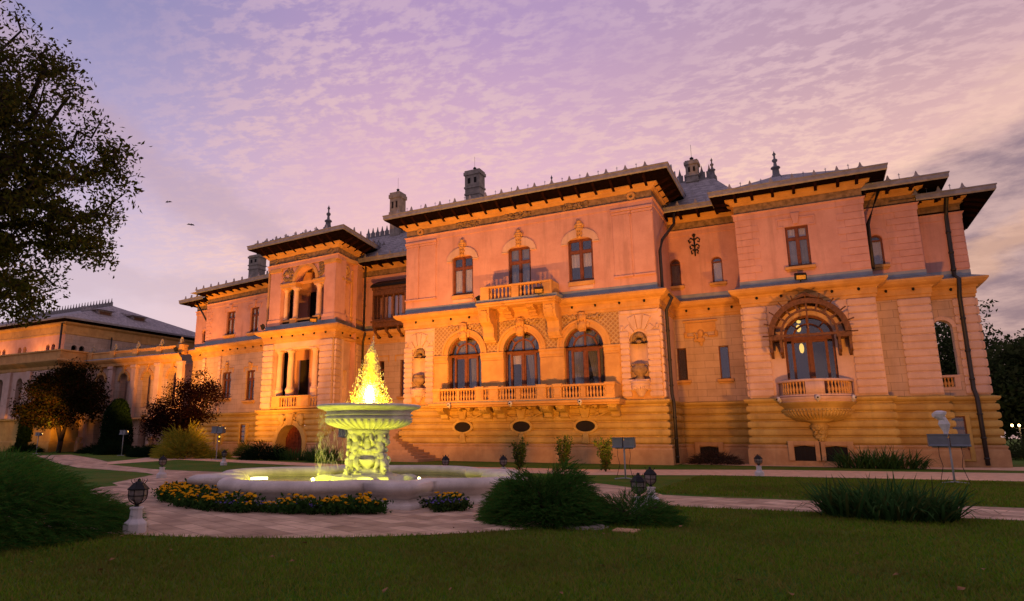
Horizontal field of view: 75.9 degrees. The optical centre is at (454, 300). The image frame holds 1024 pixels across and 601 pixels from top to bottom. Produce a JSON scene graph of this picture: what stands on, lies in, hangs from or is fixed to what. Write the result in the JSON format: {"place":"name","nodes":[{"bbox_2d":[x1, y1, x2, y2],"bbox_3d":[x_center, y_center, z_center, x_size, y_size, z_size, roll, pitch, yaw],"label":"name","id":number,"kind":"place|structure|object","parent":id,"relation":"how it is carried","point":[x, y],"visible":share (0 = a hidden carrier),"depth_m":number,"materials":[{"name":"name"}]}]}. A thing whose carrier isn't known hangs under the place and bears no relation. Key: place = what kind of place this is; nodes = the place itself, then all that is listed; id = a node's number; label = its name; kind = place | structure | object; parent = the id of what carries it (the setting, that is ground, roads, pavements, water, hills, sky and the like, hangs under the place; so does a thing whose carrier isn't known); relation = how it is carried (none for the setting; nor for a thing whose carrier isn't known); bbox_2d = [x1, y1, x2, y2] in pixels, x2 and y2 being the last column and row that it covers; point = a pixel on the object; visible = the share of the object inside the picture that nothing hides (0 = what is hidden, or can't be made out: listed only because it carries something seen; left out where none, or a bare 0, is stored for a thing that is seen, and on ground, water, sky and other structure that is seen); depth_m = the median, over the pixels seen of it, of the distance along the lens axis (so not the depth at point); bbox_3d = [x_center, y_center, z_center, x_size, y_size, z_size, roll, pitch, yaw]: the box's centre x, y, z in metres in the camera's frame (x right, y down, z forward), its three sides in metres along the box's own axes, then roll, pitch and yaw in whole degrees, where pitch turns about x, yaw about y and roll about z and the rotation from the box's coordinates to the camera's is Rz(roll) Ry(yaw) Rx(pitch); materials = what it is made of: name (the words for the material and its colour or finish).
{"place":"outdoors","nodes":[
{"label":"outdoors","id":0,"kind":"place"},
{"bbox_2d":[36,455,221,485],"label":"path","id":1,"kind":"structure","parent":0,"point":[94,463],"depth_m":32.53,"materials":[{"name":"stone"}]},
{"bbox_2d":[156,455,166,477],"bbox_3d":[-11.550,6.562,25.878,0.351,0.890,0.351,-2,-12,11],"label":"bollard lantern","id":2,"kind":"object","parent":1,"relation":"on","point":[162,462],"visible":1,"depth_m":25.79,"materials":[{"name":"stone"}]},
{"bbox_2d":[0,300,299,394],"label":"wing","id":3,"kind":"structure","parent":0,"point":[99,326],"depth_m":85.72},
{"bbox_2d":[107,457,194,463],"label":"path","id":4,"kind":"structure","parent":0,"point":[148,459],"depth_m":45.00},
{"bbox_2d":[8,481,670,537],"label":"plaza path","id":5,"kind":"structure","parent":0,"point":[163,517],"depth_m":12.53,"materials":[{"name":"stone"}]},
{"bbox_2d":[123,478,149,533],"bbox_3d":[-5.434,3.503,11.203,0.351,0.890,0.351,-6,-13,28],"label":"bollard lantern","id":6,"kind":"object","parent":5,"relation":"on","point":[137,496],"visible":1,"depth_m":11.12,"materials":[{"name":"stone"}]},
{"bbox_2d":[160,485,189,499],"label":"marigold plant","id":7,"kind":"object","parent":5,"relation":"on","point":[179,488],"visible":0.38,"depth_m":16.22,"materials":[{"name":"orange plant"}]},
{"bbox_2d":[165,489,194,505],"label":"marigold plant","id":8,"kind":"object","parent":5,"relation":"on","point":[177,493],"visible":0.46,"depth_m":15.50,"materials":[{"name":"green plant"}]},
{"bbox_2d":[174,489,206,508],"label":"marigold plant","id":9,"kind":"object","parent":5,"relation":"on","point":[187,498],"visible":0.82,"depth_m":14.80,"materials":[{"name":"green plant"}]},
{"bbox_2d":[193,493,224,511],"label":"marigold plant","id":10,"kind":"object","parent":5,"relation":"on","point":[204,499],"visible":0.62,"depth_m":14.35,"materials":[{"name":"green plant"}]},
{"bbox_2d":[201,496,224,510],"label":"marigold plant","id":11,"kind":"object","parent":5,"relation":"on","point":[211,503],"visible":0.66,"depth_m":14.28,"materials":[{"name":"green plant"}]},
{"bbox_2d":[212,498,235,511],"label":"violet plant","id":12,"kind":"object","parent":5,"relation":"on","point":[223,508],"visible":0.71,"depth_m":14.12,"materials":[{"name":"green plant"}]},
{"bbox_2d":[217,489,240,506],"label":"marigold plant","id":13,"kind":"object","parent":5,"relation":"on","point":[231,496],"visible":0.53,"depth_m":14.48,"materials":[{"name":"orange plant"}]},
{"bbox_2d":[215,497,247,512],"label":"violet plant","id":14,"kind":"object","parent":5,"relation":"on","point":[230,508],"visible":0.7,"depth_m":14.03,"materials":[{"name":"green plant"}]},
{"bbox_2d":[230,500,251,512],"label":"marigold plant","id":15,"kind":"object","parent":5,"relation":"on","point":[238,506],"visible":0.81,"depth_m":13.94,"materials":[{"name":"green plant"}]},
{"bbox_2d":[238,501,255,512],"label":"marigold plant","id":16,"kind":"object","parent":5,"relation":"on","point":[245,508],"visible":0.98,"depth_m":13.94,"materials":[{"name":"green plant"}]},
{"bbox_2d":[233,491,265,507],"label":"marigold plant","id":17,"kind":"object","parent":5,"relation":"on","point":[249,496],"visible":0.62,"depth_m":14.26,"materials":[{"name":"orange plant"}]},
{"bbox_2d":[250,500,265,512],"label":"violet plant","id":18,"kind":"object","parent":5,"relation":"on","point":[256,505],"visible":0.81,"depth_m":14.09,"materials":[{"name":"green plant"}]},
{"bbox_2d":[261,501,279,513],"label":"marigold plant","id":19,"kind":"object","parent":5,"relation":"on","point":[268,509],"visible":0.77,"depth_m":13.90,"materials":[{"name":"green plant"}]},
{"bbox_2d":[266,497,298,513],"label":"marigold plant","id":20,"kind":"object","parent":5,"relation":"on","point":[284,501],"visible":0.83,"depth_m":13.78,"materials":[{"name":"green plant"}]},
{"bbox_2d":[276,501,297,513],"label":"marigold plant","id":21,"kind":"object","parent":5,"relation":"on","point":[290,511],"visible":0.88,"depth_m":13.69,"materials":[{"name":"green plant"}]},
{"bbox_2d":[290,494,318,513],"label":"marigold plant","id":22,"kind":"object","parent":5,"relation":"on","point":[306,500],"visible":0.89,"depth_m":13.69,"materials":[{"name":"green plant"}]},
{"bbox_2d":[303,504,329,514],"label":"violet plant","id":23,"kind":"object","parent":5,"relation":"on","point":[309,512],"visible":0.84,"depth_m":13.64,"materials":[{"name":"green plant"}]},
{"bbox_2d":[318,497,351,514],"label":"marigold plant","id":24,"kind":"object","parent":5,"relation":"on","point":[326,509],"visible":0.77,"depth_m":13.65,"materials":[{"name":"green plant"}]},
{"bbox_2d":[320,494,351,514],"bbox_3d":[-2.479,4.305,13.678,0.655,0.488,0.670,0,-12,1],"label":"marigold plant","id":25,"kind":"object","parent":5,"relation":"on","point":[337,506],"visible":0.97,"depth_m":13.59,"materials":[{"name":"green plant"}]},
{"bbox_2d":[340,503,361,514],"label":"marigold plant","id":26,"kind":"object","parent":5,"relation":"on","point":[349,511],"visible":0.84,"depth_m":13.71,"materials":[{"name":"green plant"}]},
{"bbox_2d":[187,336,527,510],"bbox_3d":[-2.520,3.278,19.364,9.149,4.684,9.149,0,-12,2],"label":"fountain","id":27,"kind":"object","parent":5,"relation":"on","point":[368,420],"visible":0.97,"depth_m":18.31,"materials":[{"name":"stone"}]},
{"bbox_2d":[351,499,379,513],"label":"marigold plant","id":28,"kind":"object","parent":5,"relation":"on","point":[367,506],"visible":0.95,"depth_m":13.64,"materials":[{"name":"green plant"}]},
{"bbox_2d":[361,498,392,513],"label":"marigold plant","id":29,"kind":"object","parent":5,"relation":"on","point":[379,503],"visible":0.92,"depth_m":13.73,"materials":[{"name":"green plant"}]},
{"bbox_2d":[422,498,453,512],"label":"violet plant","id":30,"kind":"object","parent":5,"relation":"on","point":[437,507],"visible":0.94,"depth_m":14.10,"materials":[{"name":"green plant"}]},
{"bbox_2d":[445,496,471,511],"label":"violet plant","id":31,"kind":"object","parent":5,"relation":"on","point":[461,508],"visible":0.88,"depth_m":14.29,"materials":[{"name":"green plant"}]},
{"bbox_2d":[644,467,658,504],"bbox_3d":[4.704,4.430,15.652,0.351,0.890,0.351,-3,-12,15],"label":"bollard lantern","id":32,"kind":"object","parent":5,"relation":"on","point":[650,474],"visible":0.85,"depth_m":15.59,"materials":[{"name":"metal"}]},
{"bbox_2d":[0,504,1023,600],"bbox_3d":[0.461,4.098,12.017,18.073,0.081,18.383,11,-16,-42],"label":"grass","id":33,"kind":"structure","parent":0,"point":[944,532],"depth_m":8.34,"materials":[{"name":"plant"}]},
{"bbox_2d":[0,439,1023,600],"bbox_3d":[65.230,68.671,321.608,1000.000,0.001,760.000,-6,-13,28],"label":"lawn","id":34,"kind":"structure","parent":0,"point":[104,478],"depth_m":9.24,"materials":[{"name":"plant"}]},
{"bbox_2d":[14,419,32,445],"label":"clipped conifer","id":35,"kind":"object","parent":34,"relation":"on","point":[24,435],"visible":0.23,"depth_m":71.84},
{"bbox_2d":[6,442,44,451],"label":"juniper mound","id":36,"kind":"object","parent":34,"relation":"on","point":[24,448],"visible":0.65,"depth_m":69.28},
{"bbox_2d":[0,446,87,485],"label":"juniper bush","id":37,"kind":"object","parent":34,"relation":"on","point":[65,473],"visible":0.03,"depth_m":16.63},
{"bbox_2d":[0,349,89,451],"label":"terrace pavilion","id":38,"kind":"structure","parent":34,"relation":"on","point":[17,368],"depth_m":74.01,"materials":[{"name":"stone"}]},
{"bbox_2d":[6,357,114,452],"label":"maple tree","id":39,"kind":"object","parent":34,"relation":"on","point":[64,394],"visible":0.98,"depth_m":66.66,"materials":[{"name":"green plant"}]},
{"bbox_2d":[0,443,147,554],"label":"juniper bush","id":40,"kind":"object","parent":34,"relation":"on","point":[29,489],"visible":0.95,"depth_m":10.58,"materials":[{"name":"plant"}]},
{"bbox_2d":[0,0,151,327],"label":"chestnut tree","id":41,"kind":"object","parent":34,"relation":"on","point":[17,202],"visible":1,"depth_m":18.06,"materials":[{"name":"green plant"}]},
{"bbox_2d":[75,443,111,453],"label":"juniper mound","id":42,"kind":"object","parent":34,"relation":"on","point":[86,449],"visible":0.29,"depth_m":63.22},
{"bbox_2d":[91,438,134,454],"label":"juniper mound","id":43,"kind":"object","parent":34,"relation":"on","point":[109,448],"visible":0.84,"depth_m":59.08,"materials":[{"name":"plant"}]},
{"bbox_2d":[95,398,133,448],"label":"clipped conifer","id":44,"kind":"object","parent":34,"relation":"on","point":[117,418],"visible":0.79,"depth_m":61.92,"materials":[{"name":"plant"}]},
{"bbox_2d":[74,344,192,451],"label":"arcade gallery","id":45,"kind":"object","parent":34,"relation":"on","point":[138,378],"visible":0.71,"depth_m":69.90,"materials":[{"name":"stone"}]},
{"bbox_2d":[124,443,185,457],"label":"juniper mound","id":46,"kind":"object","parent":34,"relation":"on","point":[137,452],"visible":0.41,"depth_m":52.00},
{"bbox_2d":[148,419,215,458],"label":"golden shrub","id":47,"kind":"object","parent":34,"relation":"on","point":[174,444],"visible":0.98,"depth_m":48.93,"materials":[{"name":"plant"}]},
{"bbox_2d":[135,367,231,442],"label":"purple plum","id":48,"kind":"object","parent":34,"relation":"on","point":[185,414],"visible":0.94,"depth_m":55.13,"materials":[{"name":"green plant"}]},
{"bbox_2d":[202,447,232,458],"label":"golden shrub","id":49,"kind":"object","parent":34,"relation":"on","point":[219,454],"visible":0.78,"depth_m":49.11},
{"bbox_2d":[231,439,254,456],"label":"leafy shrub","id":50,"kind":"object","parent":34,"relation":"on","point":[240,448],"visible":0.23,"depth_m":54.28,"materials":[{"name":"green plant"}]},
{"bbox_2d":[237,438,287,460],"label":"juniper mound","id":51,"kind":"object","parent":34,"relation":"on","point":[259,451],"visible":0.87,"depth_m":45.82,"materials":[{"name":"plant"}]},
{"bbox_2d":[268,447,319,460],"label":"iris clump","id":52,"kind":"object","parent":34,"relation":"on","point":[290,455],"visible":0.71,"depth_m":44.85,"materials":[{"name":"green plant"}]},
{"bbox_2d":[299,443,343,461],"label":"iris clump","id":53,"kind":"object","parent":34,"relation":"on","point":[310,457],"visible":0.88,"depth_m":42.25,"materials":[{"name":"green plant"}]},
{"bbox_2d":[338,429,347,464],"bbox_3d":[-5.489,7.693,34.020,1.100,2.019,0.603,-6,-13,28],"label":"floodlight stand","id":54,"kind":"object","parent":34,"relation":"on","point":[341,434],"visible":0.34,"depth_m":34.10,"materials":[{"name":"paint"}]},
{"bbox_2d":[473,456,621,530],"bbox_3d":[1.751,3.729,12.679,2.924,1.523,2.775,-6,-13,28],"label":"juniper bush","id":55,"kind":"object","parent":34,"relation":"on","point":[518,500],"visible":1,"depth_m":12.07,"materials":[{"name":"plant"}]},
{"bbox_2d":[558,521,608,530],"bbox_3d":[2.294,4.084,11.888,1.000,0.055,1.000,-6,-13,28],"label":"stone slab","id":56,"kind":"object","parent":34,"relation":"on","point":[594,526],"visible":0.41,"depth_m":11.54,"materials":[{"name":"stone"}]},
{"bbox_2d":[179,145,1012,467],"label":"palace","id":57,"kind":"structure","parent":34,"relation":"on","point":[709,309],"depth_m":42.03,"materials":[{"name":"stone"}]},
{"bbox_2d":[218,362,233,401],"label":"window","id":58,"kind":"structure","parent":57,"relation":"in","point":[227,375],"depth_m":62.84,"materials":[{"name":"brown wood"}]},
{"bbox_2d":[222,304,237,338],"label":"window","id":59,"kind":"structure","parent":57,"relation":"in","point":[231,321],"depth_m":64.00,"materials":[{"name":"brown wood"}]},
{"bbox_2d":[237,423,248,444],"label":"basement window","id":60,"kind":"structure","parent":57,"relation":"in","point":[246,426],"depth_m":59.41,"materials":[{"name":"beige stone"}]},
{"bbox_2d":[241,362,257,403],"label":"window","id":61,"kind":"structure","parent":57,"relation":"in","point":[252,373],"depth_m":60.65,"materials":[{"name":"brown wood"}]},
{"bbox_2d":[246,300,261,335],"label":"window","id":62,"kind":"structure","parent":57,"relation":"in","point":[255,311],"depth_m":61.90,"materials":[{"name":"stone"}]},
{"bbox_2d":[285,426,301,456],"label":"cellar door","id":63,"kind":"structure","parent":57,"relation":"in","point":[293,440],"depth_m":53.27,"materials":[{"name":"wood"}]},
{"bbox_2d":[370,278,405,338],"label":"bay window","id":64,"kind":"structure","parent":57,"relation":"in","point":[397,287],"depth_m":54.69,"materials":[{"name":"brown wood"}]},
{"bbox_2d":[395,354,403,399],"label":"window","id":65,"kind":"structure","parent":57,"relation":"in","point":[401,397],"depth_m":53.96,"materials":[{"name":"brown wood"}]},
{"bbox_2d":[412,374,424,387],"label":"urn","id":66,"kind":"object","parent":57,"relation":"on","point":[418,381],"visible":0.96,"depth_m":46.77,"materials":[{"name":"stone"}]},
{"bbox_2d":[447,239,477,302],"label":"window","id":67,"kind":"structure","parent":57,"relation":"in","point":[463,280],"depth_m":47.13,"materials":[{"name":"stone"}]},
{"bbox_2d":[450,337,480,400],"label":"arched door","id":68,"kind":"structure","parent":57,"relation":"in","point":[471,346],"depth_m":45.94,"materials":[{"name":"brown wood"}]},
{"bbox_2d":[502,229,535,295],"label":"window","id":69,"kind":"structure","parent":57,"relation":"in","point":[519,258],"depth_m":45.18,"materials":[{"name":"stone"}]},
{"bbox_2d":[506,332,540,398],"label":"arched door","id":70,"kind":"structure","parent":57,"relation":"in","point":[518,356],"depth_m":43.93,"materials":[{"name":"brown wood"}]},
{"bbox_2d":[561,220,598,289],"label":"window","id":71,"kind":"structure","parent":57,"relation":"in","point":[581,260],"depth_m":43.04,"materials":[{"name":"stone"}]},
{"bbox_2d":[566,327,604,396],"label":"arched door","id":72,"kind":"structure","parent":57,"relation":"in","point":[580,358],"depth_m":41.97,"materials":[{"name":"brown wood"}]},
{"bbox_2d":[631,363,648,378],"bbox_3d":[11.269,4.301,39.675,0.906,1.011,0.920,5,-13,-21],"label":"urn","id":73,"kind":"object","parent":57,"relation":"on","point":[639,370],"visible":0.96,"depth_m":39.41,"materials":[{"name":"stone"}]},
{"bbox_2d":[669,255,684,290],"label":"window","id":74,"kind":"structure","parent":57,"relation":"in","point":[675,270],"depth_m":44.70,"materials":[{"name":"brown wood"}]},
{"bbox_2d":[677,348,691,384],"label":"window","id":75,"kind":"structure","parent":57,"relation":"in","point":[681,381],"depth_m":43.02,"materials":[{"name":"black"}]},
{"bbox_2d":[694,442,723,457],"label":"cellar window","id":76,"kind":"structure","parent":57,"relation":"in","point":[720,448],"depth_m":41.16,"materials":[{"name":"stone"}]},
{"bbox_2d":[706,252,726,286],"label":"window","id":77,"kind":"structure","parent":57,"relation":"in","point":[717,270],"depth_m":43.41,"materials":[{"name":"stone"}]},
{"bbox_2d":[717,346,734,382],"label":"window","id":78,"kind":"structure","parent":57,"relation":"in","point":[722,380],"depth_m":41.80,"materials":[{"name":"brown"}]},
{"bbox_2d":[775,212,815,271],"bbox_3d":[20.601,-3.512,39.264,2.100,3.600,0.600,-6,-13,28],"label":"window","id":79,"kind":"structure","parent":57,"relation":"in","point":[798,252],"depth_m":39.32,"materials":[{"name":"stone"}]},
{"bbox_2d":[794,272,806,281],"bbox_3d":[20.256,-1.385,38.247,0.600,0.520,0.360,-4,-12,17],"label":"ledge floodlight","id":80,"kind":"object","parent":57,"relation":"on","point":[800,276],"visible":1,"depth_m":38.14,"materials":[{"name":"metal"}]},
{"bbox_2d":[788,441,821,460],"bbox_3d":[19.693,8.451,36.723,1.650,1.080,0.170,-6,-13,28],"label":"cellar window","id":81,"kind":"structure","parent":57,"relation":"in","point":[804,451],"depth_m":36.73,"materials":[{"name":"stone"}]},
{"bbox_2d":[784,315,839,393],"bbox_3d":[20.876,3.284,38.299,2.600,4.800,0.720,-6,-13,28],"label":"arched door","id":82,"kind":"structure","parent":57,"relation":"in","point":[808,340],"depth_m":38.12,"materials":[{"name":"brown wood"}]},
{"bbox_2d":[819,442,854,461],"bbox_3d":[21.054,8.310,35.995,1.650,1.060,0.170,-6,-13,28],"label":"cellar window","id":83,"kind":"structure","parent":57,"relation":"in","point":[849,445],"depth_m":36.07,"materials":[{"name":"stone"}]},
{"bbox_2d":[871,229,889,270],"bbox_3d":[24.883,-3.003,38.520,1.400,2.500,0.600,-6,-13,28],"label":"window","id":84,"kind":"structure","parent":57,"relation":"in","point":[878,252],"depth_m":38.57,"materials":[{"name":"beige stone"}]},
{"bbox_2d":[951,414,976,461],"bbox_3d":[27.630,7.511,35.789,1.190,2.500,0.340,-6,-13,28],"label":"basement window","id":85,"kind":"structure","parent":57,"relation":"in","point":[966,417],"depth_m":35.55,"materials":[{"name":"beige stone"}]},
{"bbox_2d":[612,437,635,478],"bbox_3d":[6.614,6.099,25.293,0.855,1.579,0.603,-6,-13,28],"label":"floodlight stand","id":86,"kind":"object","parent":34,"relation":"on","point":[625,443],"visible":0.94,"depth_m":25.19,"materials":[{"name":"paint"}]},
{"bbox_2d":[612,528,638,533],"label":"stone slab","id":87,"kind":"structure","parent":34,"relation":"on","point":[627,530],"depth_m":11.13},
{"bbox_2d":[579,480,694,528],"bbox_3d":[3.373,3.915,12.552,2.348,0.990,2.090,-6,-13,28],"label":"juniper bush","id":88,"kind":"object","parent":34,"relation":"on","point":[657,510],"visible":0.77,"depth_m":12.12,"materials":[{"name":"plant"}]},
{"bbox_2d":[630,473,649,517],"bbox_3d":[3.750,3.944,13.260,0.351,0.890,0.351,-7,-14,32],"label":"bollard lantern","id":89,"kind":"object","parent":34,"relation":"on","point":[639,479],"visible":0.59,"depth_m":13.21,"materials":[{"name":"metal"}]},
{"bbox_2d":[686,448,744,464],"bbox_3d":[15.530,9.356,38.957,3.432,1.146,2.754,-6,-13,28],"label":"aster bush","id":90,"kind":"object","parent":34,"relation":"on","point":[722,458],"visible":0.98,"depth_m":38.60,"materials":[{"name":"green plant"}]},
{"bbox_2d":[821,443,944,468],"bbox_3d":[21.710,8.002,33.899,6.335,1.343,3.835,-6,-13,28],"label":"yucca clump","id":91,"kind":"object","parent":34,"relation":"on","point":[866,460],"visible":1,"depth_m":33.31,"materials":[{"name":"green plant"}]},
{"bbox_2d":[792,469,999,522],"bbox_3d":[8.729,3.904,13.304,3.685,0.962,3.282,-6,-13,28],"label":"iris clump","id":92,"kind":"object","parent":34,"relation":"on","point":[888,504],"visible":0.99,"depth_m":12.78,"materials":[{"name":"green plant"}]},
{"bbox_2d":[926,411,971,482],"bbox_3d":[17.571,5.188,23.226,1.222,2.519,0.603,-6,-13,28],"label":"floodlight stand","id":93,"kind":"object","parent":34,"relation":"on","point":[938,441],"visible":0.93,"depth_m":23.15,"materials":[{"name":"paint"}]},
{"bbox_2d":[934,299,1007,386],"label":"dark tree","id":94,"kind":"object","parent":34,"relation":"on","point":[946,355],"visible":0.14,"depth_m":75.71,"materials":[{"name":"green plant"}]},
{"bbox_2d":[944,328,1023,442],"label":"dark tree","id":95,"kind":"object","parent":34,"relation":"on","point":[1005,366],"visible":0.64,"depth_m":58.87,"materials":[{"name":"green plant"}]},
{"bbox_2d":[1003,435,1023,460],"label":"hedge shrub","id":96,"kind":"object","parent":34,"relation":"on","point":[1019,453],"visible":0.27,"depth_m":46.73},
{"bbox_2d":[0,0,1023,438],"label":"sky","id":97,"kind":"structure","parent":0,"point":[258,118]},
{"bbox_2d":[177,459,1023,480],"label":"path","id":98,"kind":"structure","parent":0,"point":[926,475],"depth_m":29.02,"materials":[{"name":"stone"}]},
{"bbox_2d":[211,426,225,459],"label":"floodlight stand","id":99,"kind":"object","parent":98,"relation":"on","point":[217,430],"visible":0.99,"depth_m":45.76,"materials":[{"name":"paint"}]},
{"bbox_2d":[509,437,528,469],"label":"rose shrub","id":100,"kind":"object","parent":98,"relation":"on","point":[520,454],"visible":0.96,"depth_m":32.56,"materials":[{"name":"green plant"}]},
{"bbox_2d":[553,435,573,466],"bbox_3d":[5.522,7.596,32.742,0.937,1.765,1.302,0,-12,1],"label":"rose shrub","id":101,"kind":"object","parent":98,"relation":"on","point":[566,446],"visible":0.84,"depth_m":32.62,"materials":[{"name":"green plant"}]},
{"bbox_2d":[593,435,615,471],"bbox_3d":[7.189,7.218,30.907,1.089,1.701,1.197,-6,-13,28],"label":"rose shrub","id":102,"kind":"object","parent":98,"relation":"on","point":[605,449],"visible":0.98,"depth_m":30.68,"materials":[{"name":"green plant"}]},
{"bbox_2d":[754,454,764,475],"bbox_3d":[12.759,6.893,27.407,0.351,0.890,0.351,0,-12,-2],"label":"bollard lantern","id":103,"kind":"object","parent":98,"relation":"on","point":[758,461],"visible":0.99,"depth_m":27.33,"materials":[{"name":"stone"}]},
{"bbox_2d":[655,475,1023,506],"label":"grass","id":104,"kind":"structure","parent":0,"point":[997,487],"depth_m":20.75,"materials":[{"name":"plant"}]},
{"bbox_2d":[664,495,1023,519],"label":"path","id":105,"kind":"structure","parent":0,"point":[1007,513],"depth_m":15.48,"materials":[{"name":"stone"}]},
{"bbox_2d":[685,463,1023,470],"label":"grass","id":106,"kind":"structure","parent":0,"point":[987,468],"depth_m":34.72,"materials":[{"name":"plant"}]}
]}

